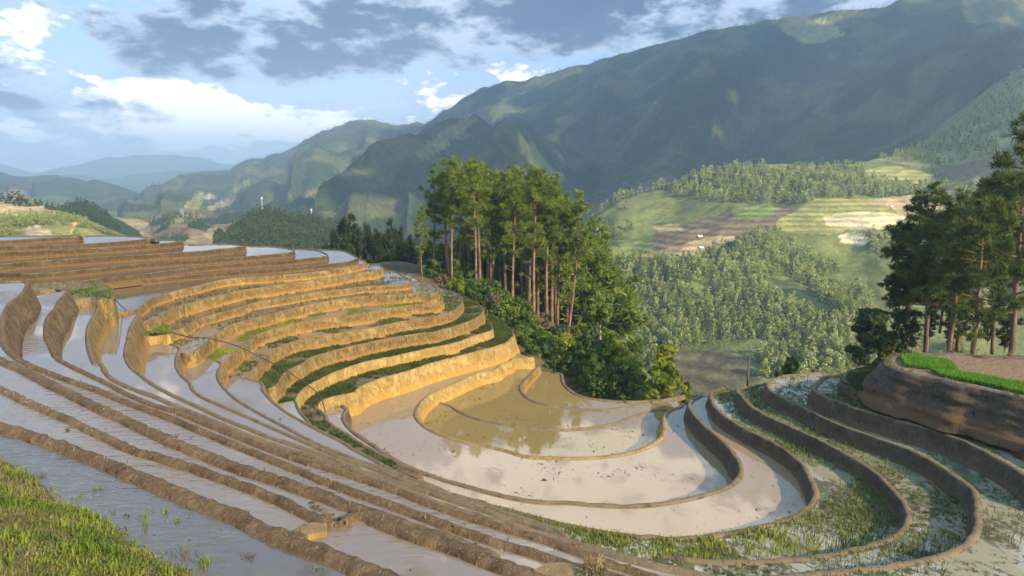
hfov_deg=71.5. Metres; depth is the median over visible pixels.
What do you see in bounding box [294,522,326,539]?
mud block
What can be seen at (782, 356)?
hill tree
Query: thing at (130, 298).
paddy water
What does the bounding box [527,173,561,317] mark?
pine tree
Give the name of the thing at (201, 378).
paddy water
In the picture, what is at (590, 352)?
shrub
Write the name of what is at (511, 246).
pine tree
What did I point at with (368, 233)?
pine
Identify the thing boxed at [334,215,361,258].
pine
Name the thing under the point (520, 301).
shrub
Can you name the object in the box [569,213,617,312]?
pine tree
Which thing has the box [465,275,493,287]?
shrub
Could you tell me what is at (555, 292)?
pine tree
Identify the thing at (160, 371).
paddy water
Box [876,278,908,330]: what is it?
pine tree
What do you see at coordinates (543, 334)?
shrub
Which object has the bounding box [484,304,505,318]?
shrub
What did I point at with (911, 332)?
young pine
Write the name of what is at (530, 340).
shrub
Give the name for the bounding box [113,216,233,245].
hill
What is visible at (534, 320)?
shrub
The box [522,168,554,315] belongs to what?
pine tree
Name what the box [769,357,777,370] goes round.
hill tree
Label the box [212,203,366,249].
knoll woods
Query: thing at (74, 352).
paddy water
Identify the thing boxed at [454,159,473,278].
pine tree
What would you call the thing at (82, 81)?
sky
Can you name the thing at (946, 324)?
young pine
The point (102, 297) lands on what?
earth mound
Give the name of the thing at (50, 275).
earth bank
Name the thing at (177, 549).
weed tuft
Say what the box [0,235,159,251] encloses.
earth bank
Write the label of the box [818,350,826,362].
hill tree
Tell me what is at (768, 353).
hill tree
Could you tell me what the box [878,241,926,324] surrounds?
pine tree
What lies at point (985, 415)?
earth bank
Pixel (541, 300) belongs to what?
young pine
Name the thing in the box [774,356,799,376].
broadleaf tree
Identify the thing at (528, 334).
shrub
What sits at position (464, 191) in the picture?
pine tree
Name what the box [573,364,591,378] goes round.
shrub
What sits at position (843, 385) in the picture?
earth bank
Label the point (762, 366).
hill tree
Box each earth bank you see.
[0,235,83,244]
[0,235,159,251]
[0,239,183,262]
[0,244,246,271]
[0,246,295,279]
[0,280,624,575]
[0,356,501,557]
[0,386,337,531]
[0,422,410,575]
[30,249,328,288]
[43,289,659,575]
[85,306,714,575]
[118,259,367,317]
[123,313,563,536]
[138,250,358,285]
[143,263,384,330]
[169,343,482,506]
[172,270,413,340]
[179,272,439,368]
[205,358,567,537]
[220,288,444,377]
[230,376,452,494]
[242,287,463,379]
[267,298,485,402]
[293,399,311,424]
[294,318,493,407]
[313,404,424,480]
[317,317,519,415]
[337,507,541,575]
[340,396,743,507]
[413,357,684,459]
[439,402,665,430]
[452,386,819,541]
[519,365,677,410]
[551,372,685,404]
[656,382,912,564]
[762,371,982,575]
[807,371,1023,503]
[837,370,1023,461]
[857,348,1023,453]
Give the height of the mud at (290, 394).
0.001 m
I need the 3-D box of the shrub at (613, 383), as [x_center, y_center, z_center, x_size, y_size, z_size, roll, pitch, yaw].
[8.082,7.268,54.744,2.604,2.268,1.905,-6,10,-33]
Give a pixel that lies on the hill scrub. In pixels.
(48, 216)
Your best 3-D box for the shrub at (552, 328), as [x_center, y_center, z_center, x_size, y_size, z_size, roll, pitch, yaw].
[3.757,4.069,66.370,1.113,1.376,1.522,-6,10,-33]
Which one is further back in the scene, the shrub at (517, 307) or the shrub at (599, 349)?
the shrub at (517, 307)
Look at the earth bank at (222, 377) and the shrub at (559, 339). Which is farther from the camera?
the shrub at (559, 339)
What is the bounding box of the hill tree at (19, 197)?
[12,191,23,204]
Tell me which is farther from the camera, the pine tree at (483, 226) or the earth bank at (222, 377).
the pine tree at (483, 226)
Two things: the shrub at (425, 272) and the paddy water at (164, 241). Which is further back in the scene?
the shrub at (425, 272)
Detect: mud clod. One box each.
[311,505,320,508]
[322,513,334,518]
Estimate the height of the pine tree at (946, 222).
11.208 m
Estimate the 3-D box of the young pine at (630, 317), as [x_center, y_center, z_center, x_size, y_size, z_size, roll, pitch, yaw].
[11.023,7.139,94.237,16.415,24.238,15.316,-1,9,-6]
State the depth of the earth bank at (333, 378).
48.43 m
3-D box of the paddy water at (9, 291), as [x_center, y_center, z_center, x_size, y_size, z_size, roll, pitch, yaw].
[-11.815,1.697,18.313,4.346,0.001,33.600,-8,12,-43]
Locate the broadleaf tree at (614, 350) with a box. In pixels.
[599,338,631,366]
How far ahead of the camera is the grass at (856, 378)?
35.98 m
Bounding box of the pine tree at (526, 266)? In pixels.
[503,162,549,300]
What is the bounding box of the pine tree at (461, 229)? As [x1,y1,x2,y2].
[449,158,472,267]
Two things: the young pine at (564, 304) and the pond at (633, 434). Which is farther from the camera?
the young pine at (564, 304)
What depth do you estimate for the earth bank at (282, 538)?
7.30 m
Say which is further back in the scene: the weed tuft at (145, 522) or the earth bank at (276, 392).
the earth bank at (276, 392)
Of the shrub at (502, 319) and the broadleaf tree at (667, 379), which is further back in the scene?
the shrub at (502, 319)
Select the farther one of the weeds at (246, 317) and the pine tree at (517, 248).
the pine tree at (517, 248)
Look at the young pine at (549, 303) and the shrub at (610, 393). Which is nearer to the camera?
the shrub at (610, 393)
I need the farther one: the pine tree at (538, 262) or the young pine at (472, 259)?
the young pine at (472, 259)
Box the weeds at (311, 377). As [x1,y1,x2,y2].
[277,319,492,403]
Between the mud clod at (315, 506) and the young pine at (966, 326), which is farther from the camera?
the young pine at (966, 326)
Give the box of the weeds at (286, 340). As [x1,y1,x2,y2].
[230,290,460,375]
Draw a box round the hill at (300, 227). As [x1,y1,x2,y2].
[246,213,329,249]
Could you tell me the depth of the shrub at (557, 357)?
60.05 m
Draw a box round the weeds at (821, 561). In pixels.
[649,387,966,575]
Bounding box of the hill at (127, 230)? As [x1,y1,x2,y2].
[69,205,141,235]
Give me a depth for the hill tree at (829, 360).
206.46 m
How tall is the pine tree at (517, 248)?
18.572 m
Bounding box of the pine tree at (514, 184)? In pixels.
[493,164,533,299]
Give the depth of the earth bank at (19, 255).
55.24 m
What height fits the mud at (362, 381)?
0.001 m
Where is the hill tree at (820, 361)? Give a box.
[816,355,824,366]
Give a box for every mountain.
[117,119,462,244]
[314,0,1023,276]
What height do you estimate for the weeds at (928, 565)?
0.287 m
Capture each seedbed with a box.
[900,353,958,370]
[930,368,1023,393]
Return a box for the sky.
[0,0,896,172]
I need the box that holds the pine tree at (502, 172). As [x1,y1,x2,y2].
[490,169,506,288]
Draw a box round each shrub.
[418,268,439,277]
[425,259,442,278]
[433,272,455,285]
[445,276,464,287]
[448,281,458,292]
[449,257,465,276]
[452,271,465,290]
[454,282,471,294]
[458,267,466,279]
[464,278,483,298]
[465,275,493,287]
[466,270,485,292]
[471,293,488,305]
[480,288,495,302]
[482,279,495,293]
[483,285,493,304]
[483,291,511,305]
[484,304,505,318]
[486,296,515,312]
[488,307,500,317]
[492,280,507,294]
[497,297,523,319]
[500,310,519,324]
[504,319,531,328]
[506,296,527,322]
[510,325,537,344]
[518,313,537,330]
[519,325,546,339]
[520,305,531,312]
[521,302,535,322]
[522,315,540,326]
[523,342,542,357]
[527,335,532,342]
[529,322,540,339]
[529,326,551,338]
[531,328,547,355]
[534,336,559,357]
[536,312,549,326]
[540,341,565,360]
[543,334,555,342]
[543,359,559,371]
[544,325,556,334]
[544,354,563,369]
[546,323,572,336]
[546,331,574,352]
[558,337,576,354]
[559,345,571,357]
[560,359,570,370]
[561,355,577,376]
[567,360,580,375]
[573,339,590,364]
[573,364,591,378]
[577,342,591,352]
[580,348,596,365]
[581,352,605,381]
[583,360,604,390]
[587,371,610,398]
[587,382,609,395]
[591,372,626,395]
[595,345,609,363]
[598,371,615,398]
[598,386,615,397]
[603,362,613,372]
[608,369,631,394]
[609,364,641,400]
[610,366,626,386]
[612,361,641,396]
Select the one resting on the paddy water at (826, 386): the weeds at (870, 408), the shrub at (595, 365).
the weeds at (870, 408)
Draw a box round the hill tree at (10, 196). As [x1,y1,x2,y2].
[8,191,18,202]
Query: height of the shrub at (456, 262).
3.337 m
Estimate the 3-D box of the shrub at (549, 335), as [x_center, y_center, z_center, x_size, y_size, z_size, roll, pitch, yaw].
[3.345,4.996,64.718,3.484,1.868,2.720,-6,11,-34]
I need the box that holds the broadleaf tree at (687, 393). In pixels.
[680,381,691,401]
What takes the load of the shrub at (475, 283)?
on the ground at (406, 267)
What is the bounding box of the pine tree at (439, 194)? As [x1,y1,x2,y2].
[426,158,461,276]
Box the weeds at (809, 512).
[495,386,897,559]
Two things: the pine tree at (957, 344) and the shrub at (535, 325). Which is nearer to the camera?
the pine tree at (957, 344)
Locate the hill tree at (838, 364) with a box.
[831,358,842,371]
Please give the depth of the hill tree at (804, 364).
205.41 m
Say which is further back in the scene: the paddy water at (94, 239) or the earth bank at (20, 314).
the paddy water at (94, 239)
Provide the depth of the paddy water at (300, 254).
51.92 m
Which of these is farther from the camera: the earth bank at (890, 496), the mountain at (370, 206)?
the mountain at (370, 206)
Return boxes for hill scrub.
[0,199,104,235]
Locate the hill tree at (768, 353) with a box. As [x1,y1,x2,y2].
[765,349,771,364]
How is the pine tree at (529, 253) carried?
on the ground at (406, 267)
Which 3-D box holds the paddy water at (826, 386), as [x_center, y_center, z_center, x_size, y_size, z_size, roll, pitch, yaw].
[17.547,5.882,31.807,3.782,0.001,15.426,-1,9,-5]
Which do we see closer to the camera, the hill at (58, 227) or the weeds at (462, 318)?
the weeds at (462, 318)
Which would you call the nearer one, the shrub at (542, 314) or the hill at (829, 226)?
the shrub at (542, 314)
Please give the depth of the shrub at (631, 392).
53.94 m
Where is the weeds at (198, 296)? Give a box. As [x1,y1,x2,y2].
[146,264,377,319]
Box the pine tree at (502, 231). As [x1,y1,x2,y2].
[492,171,518,289]
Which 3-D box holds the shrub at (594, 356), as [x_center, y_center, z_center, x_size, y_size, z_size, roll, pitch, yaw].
[6.582,6.424,56.989,2.087,2.668,2.069,1,9,7]
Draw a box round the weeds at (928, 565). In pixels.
[777,371,1023,575]
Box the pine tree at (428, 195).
[417,163,447,271]
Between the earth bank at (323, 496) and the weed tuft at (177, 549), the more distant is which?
the earth bank at (323, 496)
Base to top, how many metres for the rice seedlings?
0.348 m
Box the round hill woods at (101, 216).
[55,197,123,233]
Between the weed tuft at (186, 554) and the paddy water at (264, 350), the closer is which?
the weed tuft at (186, 554)
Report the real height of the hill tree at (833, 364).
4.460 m
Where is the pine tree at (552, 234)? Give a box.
[529,172,569,319]
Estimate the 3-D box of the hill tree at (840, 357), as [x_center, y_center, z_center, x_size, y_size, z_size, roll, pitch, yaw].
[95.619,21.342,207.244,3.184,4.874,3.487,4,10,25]
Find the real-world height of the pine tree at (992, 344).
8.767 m
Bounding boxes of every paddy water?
[0,236,68,239]
[0,236,144,245]
[0,245,240,263]
[0,250,325,283]
[0,282,545,568]
[0,365,347,521]
[0,394,501,575]
[0,435,347,575]
[6,247,292,272]
[22,291,632,575]
[62,306,682,575]
[101,315,529,527]
[113,260,363,311]
[133,240,177,245]
[142,264,380,320]
[145,344,406,483]
[169,250,355,276]
[169,271,409,329]
[174,273,435,352]
[185,360,498,512]
[209,298,440,360]
[226,377,379,465]
[228,289,460,376]
[277,400,305,421]
[323,397,807,536]
[548,389,898,559]
[651,386,966,575]
[771,374,1023,575]
[817,374,1023,471]
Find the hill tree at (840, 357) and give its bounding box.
[836,353,845,368]
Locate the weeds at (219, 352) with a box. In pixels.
[205,288,443,359]
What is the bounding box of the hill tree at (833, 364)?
[831,355,841,368]
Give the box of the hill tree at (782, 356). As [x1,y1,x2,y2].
[777,354,784,366]
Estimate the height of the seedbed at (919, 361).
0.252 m
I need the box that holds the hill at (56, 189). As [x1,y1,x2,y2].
[0,172,139,216]
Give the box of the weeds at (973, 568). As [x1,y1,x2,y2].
[774,375,1023,575]
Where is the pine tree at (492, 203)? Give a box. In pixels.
[475,164,505,285]
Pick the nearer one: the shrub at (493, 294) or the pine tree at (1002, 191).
the pine tree at (1002, 191)
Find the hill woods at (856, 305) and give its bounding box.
[592,70,1023,367]
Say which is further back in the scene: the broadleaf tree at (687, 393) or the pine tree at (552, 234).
the pine tree at (552, 234)
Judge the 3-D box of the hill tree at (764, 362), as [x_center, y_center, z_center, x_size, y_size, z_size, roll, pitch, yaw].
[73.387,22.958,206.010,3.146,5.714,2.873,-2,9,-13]
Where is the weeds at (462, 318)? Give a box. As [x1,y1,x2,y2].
[258,296,483,388]
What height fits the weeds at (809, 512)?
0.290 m
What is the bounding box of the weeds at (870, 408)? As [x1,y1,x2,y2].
[829,371,1002,447]
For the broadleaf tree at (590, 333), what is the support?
on the ground at (406, 267)
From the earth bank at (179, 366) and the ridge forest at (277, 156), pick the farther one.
the ridge forest at (277, 156)
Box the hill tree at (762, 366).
[757,364,768,374]
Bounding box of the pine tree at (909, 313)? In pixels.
[881,189,939,349]
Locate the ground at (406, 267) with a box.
[374,261,872,404]
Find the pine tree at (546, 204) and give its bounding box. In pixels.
[513,166,556,313]
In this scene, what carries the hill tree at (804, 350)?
on the hill at (829, 226)
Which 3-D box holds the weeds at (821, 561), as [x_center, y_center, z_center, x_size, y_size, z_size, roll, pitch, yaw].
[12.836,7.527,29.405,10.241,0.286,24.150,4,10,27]
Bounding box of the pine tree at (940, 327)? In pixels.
[930,257,955,332]
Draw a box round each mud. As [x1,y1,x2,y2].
[261,300,480,388]
[282,323,485,401]
[301,407,420,478]
[304,327,501,408]
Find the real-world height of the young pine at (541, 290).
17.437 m
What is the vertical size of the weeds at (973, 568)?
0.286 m
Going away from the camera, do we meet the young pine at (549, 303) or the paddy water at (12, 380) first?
the paddy water at (12, 380)
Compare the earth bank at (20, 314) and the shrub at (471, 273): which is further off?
the shrub at (471, 273)
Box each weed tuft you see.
[136,507,148,524]
[161,542,184,557]
[181,542,196,561]
[195,553,210,569]
[242,550,256,560]
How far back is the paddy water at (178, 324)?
52.26 m
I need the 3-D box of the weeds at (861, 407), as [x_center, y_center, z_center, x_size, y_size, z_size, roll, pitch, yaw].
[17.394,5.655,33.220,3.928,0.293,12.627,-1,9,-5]
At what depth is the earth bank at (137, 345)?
22.11 m
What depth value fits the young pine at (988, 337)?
48.97 m
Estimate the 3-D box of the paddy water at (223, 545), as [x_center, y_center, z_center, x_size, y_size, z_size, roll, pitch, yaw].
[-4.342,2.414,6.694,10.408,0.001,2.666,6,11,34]
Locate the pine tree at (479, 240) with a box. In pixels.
[460,156,495,292]
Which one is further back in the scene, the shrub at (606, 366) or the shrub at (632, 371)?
the shrub at (606, 366)
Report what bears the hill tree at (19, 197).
on the hill at (58, 227)
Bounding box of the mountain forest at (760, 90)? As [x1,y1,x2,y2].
[314,0,1023,267]
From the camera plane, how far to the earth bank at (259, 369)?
48.96 m
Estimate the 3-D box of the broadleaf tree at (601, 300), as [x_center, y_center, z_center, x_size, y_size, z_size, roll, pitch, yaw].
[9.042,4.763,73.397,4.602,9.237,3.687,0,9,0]
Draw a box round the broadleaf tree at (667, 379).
[644,344,687,398]
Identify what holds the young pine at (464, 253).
on the ground at (406, 267)
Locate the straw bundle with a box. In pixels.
[571,553,614,575]
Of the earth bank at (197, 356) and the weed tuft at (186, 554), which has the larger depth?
the earth bank at (197, 356)
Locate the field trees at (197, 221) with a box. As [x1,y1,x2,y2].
[134,211,212,239]
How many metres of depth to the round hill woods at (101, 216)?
352.20 m
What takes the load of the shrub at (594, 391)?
on the ground at (406, 267)
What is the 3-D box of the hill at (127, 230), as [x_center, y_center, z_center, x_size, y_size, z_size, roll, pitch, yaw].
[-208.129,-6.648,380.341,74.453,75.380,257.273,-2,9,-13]
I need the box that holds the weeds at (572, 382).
[565,380,635,398]
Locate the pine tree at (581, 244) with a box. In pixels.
[555,189,606,334]
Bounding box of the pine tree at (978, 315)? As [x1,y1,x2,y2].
[930,185,1023,354]
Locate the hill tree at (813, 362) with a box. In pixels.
[806,356,818,372]
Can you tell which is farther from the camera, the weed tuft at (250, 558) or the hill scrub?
the hill scrub
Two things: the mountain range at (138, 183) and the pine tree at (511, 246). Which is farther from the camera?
the mountain range at (138, 183)
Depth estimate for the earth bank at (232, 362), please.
49.62 m
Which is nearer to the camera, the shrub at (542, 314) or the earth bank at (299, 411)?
the earth bank at (299, 411)
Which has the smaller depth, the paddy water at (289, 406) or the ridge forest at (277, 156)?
the paddy water at (289, 406)
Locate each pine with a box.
[321,229,346,249]
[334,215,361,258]
[337,211,372,263]
[353,222,374,260]
[364,228,387,262]
[381,217,399,261]
[394,225,417,260]
[399,234,418,264]
[414,240,442,275]
[429,241,449,274]
[442,244,466,273]
[448,231,477,278]
[462,240,477,277]
[467,249,489,279]
[471,244,497,276]
[483,243,516,294]
[485,242,518,281]
[489,250,543,296]
[509,255,556,322]
[531,259,577,320]
[539,251,576,324]
[539,253,653,369]
[548,253,620,326]
[559,247,638,358]
[903,316,922,351]
[921,312,942,336]
[940,314,960,343]
[963,306,974,334]
[981,323,991,343]
[995,312,1023,352]
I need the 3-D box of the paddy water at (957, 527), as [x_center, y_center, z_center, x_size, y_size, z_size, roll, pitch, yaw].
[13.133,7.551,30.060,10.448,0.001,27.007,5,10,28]
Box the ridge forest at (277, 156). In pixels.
[118,118,518,243]
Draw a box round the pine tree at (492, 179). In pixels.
[480,164,500,285]
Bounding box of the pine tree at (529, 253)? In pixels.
[516,165,541,311]
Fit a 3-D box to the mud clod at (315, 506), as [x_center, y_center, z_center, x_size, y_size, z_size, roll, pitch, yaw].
[-2.342,2.601,8.488,0.100,0.028,0.113,-8,12,-41]
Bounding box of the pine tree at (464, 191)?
[454,158,492,279]
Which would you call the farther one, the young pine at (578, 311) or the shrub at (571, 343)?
the young pine at (578, 311)
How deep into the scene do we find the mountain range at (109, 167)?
4448.39 m
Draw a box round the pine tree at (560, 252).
[540,198,580,325]
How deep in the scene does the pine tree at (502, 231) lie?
83.36 m
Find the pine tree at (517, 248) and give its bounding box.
[508,165,527,298]
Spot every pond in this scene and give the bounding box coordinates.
[351,353,731,504]
[423,404,665,456]
[445,369,678,428]
[526,372,680,408]
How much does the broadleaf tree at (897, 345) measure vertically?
6.328 m
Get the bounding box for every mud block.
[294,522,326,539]
[533,562,585,575]
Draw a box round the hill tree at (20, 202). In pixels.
[17,195,28,205]
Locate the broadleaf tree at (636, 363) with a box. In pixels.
[615,355,648,391]
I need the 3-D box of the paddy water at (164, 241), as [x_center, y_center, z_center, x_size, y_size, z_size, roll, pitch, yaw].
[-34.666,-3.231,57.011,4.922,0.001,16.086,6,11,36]
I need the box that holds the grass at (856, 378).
[846,367,873,390]
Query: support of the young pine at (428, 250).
on the ground at (406, 267)
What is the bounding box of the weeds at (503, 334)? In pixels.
[300,314,512,409]
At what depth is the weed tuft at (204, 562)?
6.33 m
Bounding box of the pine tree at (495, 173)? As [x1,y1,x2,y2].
[479,168,504,286]
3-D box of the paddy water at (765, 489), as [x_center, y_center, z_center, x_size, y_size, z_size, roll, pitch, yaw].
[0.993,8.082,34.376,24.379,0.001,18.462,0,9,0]
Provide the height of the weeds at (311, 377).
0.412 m
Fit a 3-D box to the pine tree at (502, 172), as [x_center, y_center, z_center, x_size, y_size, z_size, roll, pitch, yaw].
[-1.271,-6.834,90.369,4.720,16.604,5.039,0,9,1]
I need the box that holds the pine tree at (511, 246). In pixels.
[492,166,519,296]
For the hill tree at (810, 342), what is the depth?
211.81 m
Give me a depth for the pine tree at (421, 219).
73.96 m
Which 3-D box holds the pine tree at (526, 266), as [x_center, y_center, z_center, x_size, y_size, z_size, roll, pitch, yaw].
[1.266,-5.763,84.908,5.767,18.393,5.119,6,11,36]
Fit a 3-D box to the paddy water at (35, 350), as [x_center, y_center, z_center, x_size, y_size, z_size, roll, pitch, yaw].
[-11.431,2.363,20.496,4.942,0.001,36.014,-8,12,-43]
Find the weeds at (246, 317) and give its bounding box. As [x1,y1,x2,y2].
[170,273,436,344]
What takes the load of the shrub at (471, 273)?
on the ground at (406, 267)
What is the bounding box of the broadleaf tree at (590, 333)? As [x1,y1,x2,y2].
[576,323,614,365]
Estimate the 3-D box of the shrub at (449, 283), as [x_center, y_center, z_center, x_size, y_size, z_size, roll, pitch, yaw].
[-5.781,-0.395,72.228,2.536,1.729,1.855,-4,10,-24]
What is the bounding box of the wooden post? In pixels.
[746,357,749,385]
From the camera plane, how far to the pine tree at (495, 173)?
86.85 m
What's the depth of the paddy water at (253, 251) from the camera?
55.05 m
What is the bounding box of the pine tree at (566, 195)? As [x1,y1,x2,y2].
[539,173,576,323]
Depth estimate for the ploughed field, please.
33.24 m
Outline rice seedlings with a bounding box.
[486,387,886,558]
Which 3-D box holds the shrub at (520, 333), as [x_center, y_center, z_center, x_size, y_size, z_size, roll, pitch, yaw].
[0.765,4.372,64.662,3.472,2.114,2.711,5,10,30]
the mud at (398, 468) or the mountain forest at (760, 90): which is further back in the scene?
the mountain forest at (760, 90)
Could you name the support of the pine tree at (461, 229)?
on the ground at (406, 267)
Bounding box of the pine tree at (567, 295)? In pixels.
[544,198,595,329]
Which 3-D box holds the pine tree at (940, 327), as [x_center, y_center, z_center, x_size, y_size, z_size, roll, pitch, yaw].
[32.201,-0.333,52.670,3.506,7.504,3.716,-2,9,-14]
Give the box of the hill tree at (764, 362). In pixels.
[760,358,770,375]
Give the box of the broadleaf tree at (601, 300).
[578,289,619,342]
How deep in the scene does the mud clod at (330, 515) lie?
8.24 m
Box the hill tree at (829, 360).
[824,358,833,371]
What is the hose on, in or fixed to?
on the earth bank at (259, 369)
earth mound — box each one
[31,281,118,325]
[146,324,173,345]
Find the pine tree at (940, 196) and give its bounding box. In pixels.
[880,180,979,351]
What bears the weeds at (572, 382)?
on the ground at (406, 267)
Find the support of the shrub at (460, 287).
on the ground at (406, 267)
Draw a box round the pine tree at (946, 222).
[902,188,1012,351]
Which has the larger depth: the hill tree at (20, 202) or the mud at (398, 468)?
the hill tree at (20, 202)
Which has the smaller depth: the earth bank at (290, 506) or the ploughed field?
the earth bank at (290, 506)
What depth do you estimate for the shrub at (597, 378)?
54.62 m
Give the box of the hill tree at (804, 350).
[800,345,809,363]
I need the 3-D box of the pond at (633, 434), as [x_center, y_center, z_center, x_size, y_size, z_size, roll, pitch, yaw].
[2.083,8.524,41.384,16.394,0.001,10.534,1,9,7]
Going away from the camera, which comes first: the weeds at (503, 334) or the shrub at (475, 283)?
the weeds at (503, 334)
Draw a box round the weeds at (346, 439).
[304,405,417,472]
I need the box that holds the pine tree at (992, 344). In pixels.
[976,234,1023,354]
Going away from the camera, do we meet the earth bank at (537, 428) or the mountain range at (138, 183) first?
the earth bank at (537, 428)
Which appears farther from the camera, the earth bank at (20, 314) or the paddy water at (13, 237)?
the paddy water at (13, 237)
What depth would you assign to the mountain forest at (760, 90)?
950.67 m
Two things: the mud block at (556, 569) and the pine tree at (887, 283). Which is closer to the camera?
the mud block at (556, 569)
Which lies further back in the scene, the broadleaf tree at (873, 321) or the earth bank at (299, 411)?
the broadleaf tree at (873, 321)
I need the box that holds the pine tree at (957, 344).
[939,191,987,351]
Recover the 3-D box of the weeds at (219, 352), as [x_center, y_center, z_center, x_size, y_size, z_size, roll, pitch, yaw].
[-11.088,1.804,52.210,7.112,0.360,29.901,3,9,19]
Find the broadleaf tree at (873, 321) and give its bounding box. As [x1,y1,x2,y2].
[844,307,900,367]
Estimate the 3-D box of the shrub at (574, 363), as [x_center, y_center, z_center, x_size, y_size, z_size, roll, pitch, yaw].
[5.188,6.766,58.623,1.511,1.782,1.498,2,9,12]
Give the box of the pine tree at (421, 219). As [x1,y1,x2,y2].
[413,205,429,280]
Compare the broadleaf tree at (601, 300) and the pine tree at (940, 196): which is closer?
the pine tree at (940, 196)
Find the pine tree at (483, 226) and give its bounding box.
[466,161,499,275]
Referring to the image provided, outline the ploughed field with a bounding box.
[893,355,1023,396]
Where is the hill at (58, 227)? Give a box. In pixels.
[0,200,122,236]
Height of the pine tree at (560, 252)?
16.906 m
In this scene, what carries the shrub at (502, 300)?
on the ground at (406, 267)
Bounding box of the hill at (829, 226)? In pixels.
[573,67,1023,396]
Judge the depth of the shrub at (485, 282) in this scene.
71.83 m
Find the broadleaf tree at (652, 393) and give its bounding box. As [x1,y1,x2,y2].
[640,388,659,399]
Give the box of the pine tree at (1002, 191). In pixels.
[968,111,1023,355]
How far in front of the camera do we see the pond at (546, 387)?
50.28 m
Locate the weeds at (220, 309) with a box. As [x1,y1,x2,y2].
[169,271,407,329]
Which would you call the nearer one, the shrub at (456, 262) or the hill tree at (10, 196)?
the shrub at (456, 262)
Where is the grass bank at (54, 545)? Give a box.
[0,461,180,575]
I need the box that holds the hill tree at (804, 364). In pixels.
[801,361,807,372]
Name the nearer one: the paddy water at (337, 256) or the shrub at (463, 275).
the paddy water at (337, 256)
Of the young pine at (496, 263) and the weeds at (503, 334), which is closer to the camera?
the weeds at (503, 334)
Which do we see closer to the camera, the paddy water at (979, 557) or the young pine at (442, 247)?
the paddy water at (979, 557)
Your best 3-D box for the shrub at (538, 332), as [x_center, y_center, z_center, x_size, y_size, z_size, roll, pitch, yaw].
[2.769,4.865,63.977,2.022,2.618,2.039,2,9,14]
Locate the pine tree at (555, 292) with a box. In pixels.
[536,205,572,324]
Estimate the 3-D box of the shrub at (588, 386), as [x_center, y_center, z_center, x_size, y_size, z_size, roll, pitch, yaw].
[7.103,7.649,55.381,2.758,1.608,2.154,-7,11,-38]
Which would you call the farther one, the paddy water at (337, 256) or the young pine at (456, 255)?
the young pine at (456, 255)
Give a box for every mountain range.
[0,155,235,177]
[26,169,230,193]
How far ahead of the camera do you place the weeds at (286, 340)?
51.23 m
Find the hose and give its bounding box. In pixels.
[170,332,325,411]
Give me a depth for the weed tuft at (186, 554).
6.49 m
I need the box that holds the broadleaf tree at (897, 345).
[879,295,911,356]
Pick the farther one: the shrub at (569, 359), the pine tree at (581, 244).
the pine tree at (581, 244)
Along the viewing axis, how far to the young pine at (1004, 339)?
46.87 m
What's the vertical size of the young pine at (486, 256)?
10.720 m
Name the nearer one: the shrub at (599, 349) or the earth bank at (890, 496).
the earth bank at (890, 496)
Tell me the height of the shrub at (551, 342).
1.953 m
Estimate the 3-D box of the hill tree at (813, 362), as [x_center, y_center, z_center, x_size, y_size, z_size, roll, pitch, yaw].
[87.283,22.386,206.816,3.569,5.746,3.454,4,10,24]
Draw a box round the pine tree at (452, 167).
[437,154,464,278]
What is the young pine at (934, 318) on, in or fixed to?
on the ground at (406, 267)
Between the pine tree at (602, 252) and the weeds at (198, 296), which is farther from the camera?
the pine tree at (602, 252)
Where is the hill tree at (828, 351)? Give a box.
[824,349,834,367]
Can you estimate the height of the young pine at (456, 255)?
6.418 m
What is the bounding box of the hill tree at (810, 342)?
[800,339,815,356]
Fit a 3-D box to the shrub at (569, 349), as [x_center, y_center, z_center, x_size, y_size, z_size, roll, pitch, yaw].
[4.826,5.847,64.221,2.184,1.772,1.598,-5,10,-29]
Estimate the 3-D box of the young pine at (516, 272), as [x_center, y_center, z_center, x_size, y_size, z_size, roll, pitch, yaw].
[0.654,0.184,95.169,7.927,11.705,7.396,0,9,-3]
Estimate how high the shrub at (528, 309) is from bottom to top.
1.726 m
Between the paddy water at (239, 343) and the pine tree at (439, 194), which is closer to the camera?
the paddy water at (239, 343)
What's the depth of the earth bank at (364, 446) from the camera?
33.73 m
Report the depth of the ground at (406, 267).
68.61 m
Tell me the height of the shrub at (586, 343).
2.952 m
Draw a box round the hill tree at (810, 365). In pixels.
[807,362,814,372]
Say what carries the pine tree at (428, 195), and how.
on the ground at (406, 267)
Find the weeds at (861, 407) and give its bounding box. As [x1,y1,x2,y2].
[824,373,1021,458]

